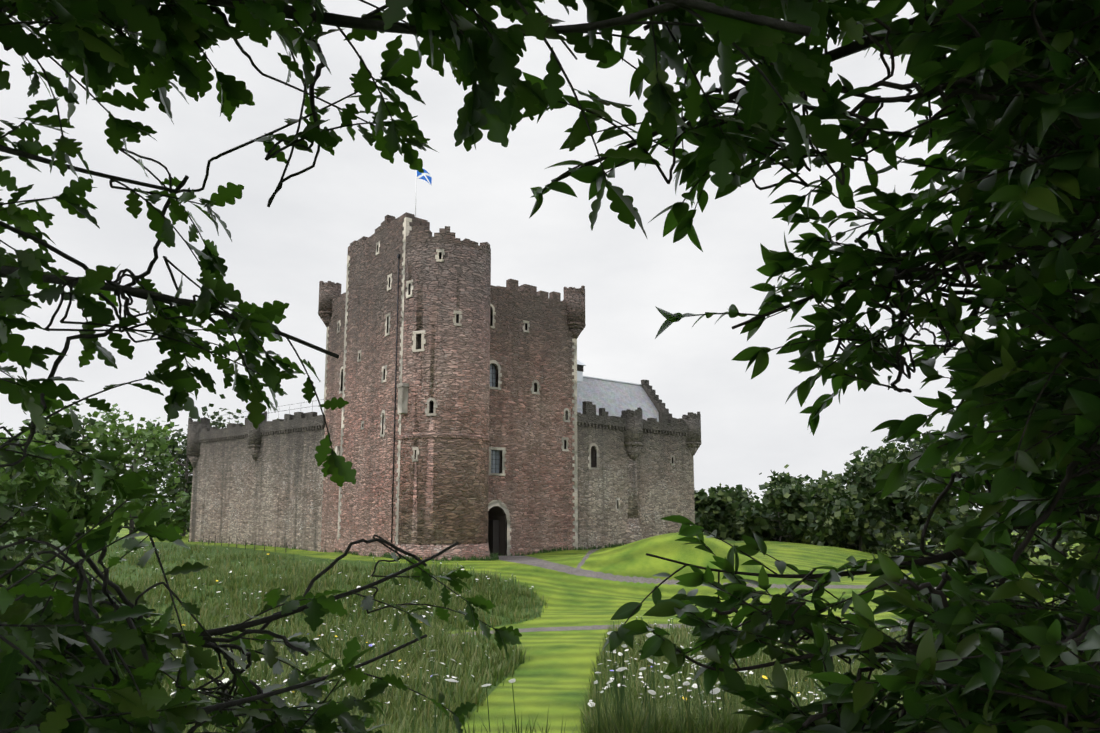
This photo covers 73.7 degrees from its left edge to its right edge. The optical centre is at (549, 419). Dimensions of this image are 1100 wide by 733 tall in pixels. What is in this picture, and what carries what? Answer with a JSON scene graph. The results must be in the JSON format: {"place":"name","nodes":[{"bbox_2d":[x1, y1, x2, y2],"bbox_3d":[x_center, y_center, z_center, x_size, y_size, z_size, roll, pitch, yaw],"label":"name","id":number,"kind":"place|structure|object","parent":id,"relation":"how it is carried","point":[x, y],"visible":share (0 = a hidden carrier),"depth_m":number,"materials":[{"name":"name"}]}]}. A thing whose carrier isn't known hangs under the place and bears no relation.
{"place":"outdoors","nodes":[
{"label":"outdoors","id":0,"kind":"place"},
{"bbox_2d":[188,538,623,560],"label":"grass","id":1,"kind":"structure","parent":0,"point":[494,556],"depth_m":64.58,"materials":[{"name":"green plant"}]},
{"bbox_2d":[398,243,490,544],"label":"round tower","id":2,"kind":"structure","parent":0,"point":[444,492],"depth_m":60.62,"materials":[{"name":"brown stone"}]},
{"bbox_2d":[0,512,1080,732],"bbox_3d":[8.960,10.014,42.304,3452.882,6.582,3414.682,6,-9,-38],"label":"ground","id":3,"kind":"structure","parent":0,"point":[590,593],"depth_m":50.21,"materials":[{"name":"green plant"}]},
{"bbox_2d":[0,422,38,537],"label":"tree","id":4,"kind":"object","parent":3,"relation":"on","point":[5,440],"depth_m":116.89,"materials":[{"name":"green plant"}]},
{"bbox_2d":[0,430,85,551],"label":"tree","id":5,"kind":"object","parent":3,"relation":"on","point":[24,481],"visible":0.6,"depth_m":90.91,"materials":[{"name":"green plant"}]},
{"bbox_2d":[0,401,109,546],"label":"tree","id":6,"kind":"object","parent":3,"relation":"on","point":[69,434],"visible":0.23,"depth_m":106.29,"materials":[{"name":"green plant"}]},
{"bbox_2d":[15,403,174,548],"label":"tree","id":7,"kind":"object","parent":3,"relation":"on","point":[95,414],"visible":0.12,"depth_m":116.10,"materials":[{"name":"green plant"}]},
{"bbox_2d":[57,413,191,539],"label":"tree","id":8,"kind":"object","parent":3,"relation":"on","point":[150,434],"visible":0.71,"depth_m":109.14,"materials":[{"name":"green plant"}]},
{"bbox_2d":[109,394,243,539],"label":"tree","id":9,"kind":"object","parent":3,"relation":"on","point":[186,487],"visible":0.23,"depth_m":132.50,"materials":[{"name":"green plant"}]},
{"bbox_2d":[164,423,244,511],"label":"tree","id":10,"kind":"object","parent":3,"relation":"on","point":[173,499],"visible":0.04,"depth_m":140.58,"materials":[{"name":"green plant"}]},
{"bbox_2d":[202,535,286,551],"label":"fence post and wire","id":11,"kind":"object","parent":3,"relation":"on","point":[240,542],"visible":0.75,"depth_m":78.13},
{"bbox_2d":[186,399,324,551],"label":"castle curtain wall","id":12,"kind":"structure","parent":3,"relation":"on","point":[261,484],"depth_m":84.01,"materials":[{"name":"grey stone"}]},
{"bbox_2d":[338,251,403,543],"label":"tower wall","id":13,"kind":"structure","parent":3,"relation":"on","point":[366,506],"depth_m":66.03,"materials":[{"name":"brown stone"}]},
{"bbox_2d":[348,216,429,282],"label":"tower upper wall","id":14,"kind":"structure","parent":13,"relation":"on","point":[364,258],"depth_m":67.13,"materials":[{"name":"brown stone"}]},
{"bbox_2d":[391,254,400,547],"bbox_3d":[-13.147,-1.361,62.184,0.220,26.100,0.300,6,-9,-38],"label":"drainpipe","id":15,"kind":"object","parent":13,"relation":"attached to","point":[398,256],"visible":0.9,"depth_m":62.22,"materials":[{"name":"black metal"}]},
{"bbox_2d":[0,0,873,732],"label":"oak tree","id":16,"kind":"object","parent":3,"relation":"on","point":[70,654],"depth_m":1.65,"materials":[{"name":"green plant"}]},
{"bbox_2d":[320,288,576,555],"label":"castle block","id":17,"kind":"structure","parent":3,"relation":"on","point":[532,490],"depth_m":72.73,"materials":[{"name":"brown stone"}]},
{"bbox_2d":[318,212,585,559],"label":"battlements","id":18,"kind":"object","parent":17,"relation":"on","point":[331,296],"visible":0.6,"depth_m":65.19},
{"bbox_2d":[3,540,902,732],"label":"meadow flowers","id":19,"kind":"object","parent":3,"relation":"on","point":[621,686],"visible":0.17,"depth_m":21.89,"materials":[{"name":"green plant"}]},
{"bbox_2d":[320,217,674,555],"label":"castle dressings","id":20,"kind":"structure","parent":3,"relation":"on","point":[493,525],"depth_m":69.68,"materials":[{"name":"beige stone"}]},
{"bbox_2d":[415,170,416,216],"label":"flagpole","id":21,"kind":"object","parent":20,"relation":"attached to","point":[415,196],"visible":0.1,"depth_m":65.33,"materials":[{"name":"white metal"}]},
{"bbox_2d":[417,168,431,184],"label":"flag","id":22,"kind":"object","parent":21,"relation":"attached to","point":[426,176],"visible":0.83,"depth_m":65.55,"materials":[{"name":"blue fabric"}]},
{"bbox_2d":[0,541,1092,732],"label":"meadow grass","id":23,"kind":"structure","parent":3,"relation":"on","point":[399,718],"depth_m":29.02,"materials":[{"name":"green plant"}]},
{"bbox_2d":[565,401,700,544],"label":"battlement parapet","id":24,"kind":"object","parent":3,"relation":"on","point":[632,424],"visible":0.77,"depth_m":80.28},
{"bbox_2d":[694,488,749,540],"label":"tree","id":25,"kind":"object","parent":3,"relation":"on","point":[717,506],"visible":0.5,"depth_m":103.42,"materials":[{"name":"green plant"}]},
{"bbox_2d":[702,483,758,532],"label":"tree","id":26,"kind":"object","parent":3,"relation":"on","point":[714,490],"visible":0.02,"depth_m":130.02,"materials":[{"name":"green plant"}]},
{"bbox_2d":[721,484,766,540],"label":"tree","id":27,"kind":"object","parent":3,"relation":"on","point":[740,497],"visible":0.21,"depth_m":111.14,"materials":[{"name":"green plant"}]},
{"bbox_2d":[735,477,818,543],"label":"tree","id":28,"kind":"object","parent":3,"relation":"on","point":[761,521],"visible":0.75,"depth_m":95.13,"materials":[{"name":"green plant"}]},
{"bbox_2d":[751,464,812,544],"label":"tree","id":29,"kind":"object","parent":3,"relation":"on","point":[780,480],"visible":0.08,"depth_m":121.10,"materials":[{"name":"green plant"}]},
{"bbox_2d":[522,0,1099,732],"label":"bird cherry tree","id":30,"kind":"object","parent":3,"relation":"on","point":[1014,84],"depth_m":1.79,"materials":[{"name":"green plant"}]},
{"bbox_2d":[770,470,880,550],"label":"tree","id":31,"kind":"object","parent":3,"relation":"on","point":[835,480],"visible":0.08,"depth_m":101.59,"materials":[{"name":"green plant"}]},
{"bbox_2d":[791,452,913,553],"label":"tree","id":32,"kind":"object","parent":3,"relation":"on","point":[841,522],"visible":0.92,"depth_m":85.67,"materials":[{"name":"green plant"}]},
{"bbox_2d":[844,446,929,549],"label":"tree","id":33,"kind":"object","parent":3,"relation":"on","point":[878,450],"depth_m":113.49,"materials":[{"name":"green plant"}]},
{"bbox_2d":[846,439,959,553],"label":"tree","id":34,"kind":"object","parent":3,"relation":"on","point":[881,463],"visible":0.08,"depth_m":92.36,"materials":[{"name":"green plant"}]},
{"bbox_2d":[866,414,1072,566],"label":"tree","id":35,"kind":"object","parent":3,"relation":"on","point":[951,516],"visible":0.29,"depth_m":75.99,"materials":[{"name":"green plant"}]},
{"bbox_2d":[970,421,1090,564],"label":"tree","id":36,"kind":"object","parent":3,"relation":"on","point":[1057,563],"depth_m":76.60,"materials":[{"name":"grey plant"}]},
{"bbox_2d":[966,483,1099,575],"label":"tree","id":37,"kind":"object","parent":3,"relation":"on","point":[1068,536],"visible":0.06,"depth_m":60.44,"materials":[{"name":"green plant"}]},
{"bbox_2d":[0,0,1099,511],"label":"sky","id":38,"kind":"structure","parent":0,"point":[282,251],"materials":[{"name":"white"}]},
{"bbox_2d":[577,377,658,421],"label":"slate roof","id":39,"kind":"structure","parent":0,"point":[612,398],"depth_m":85.55,"materials":[{"name":"grey stone"}]},
{"bbox_2d":[577,360,641,384],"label":"roof ridge","id":40,"kind":"structure","parent":39,"relation":"on","point":[580,366],"depth_m":84.32,"materials":[{"name":"grey stone"}]},
{"bbox_2d":[577,423,694,549],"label":"castle wall","id":41,"kind":"structure","parent":0,"point":[665,487],"depth_m":79.98,"materials":[{"name":"grey stone"}]},
{"bbox_2d":[641,380,672,417],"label":"crow-stepped gable","id":42,"kind":"structure","parent":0,"point":[659,405],"depth_m":89.27,"materials":[{"name":"grey stone"}]}
]}

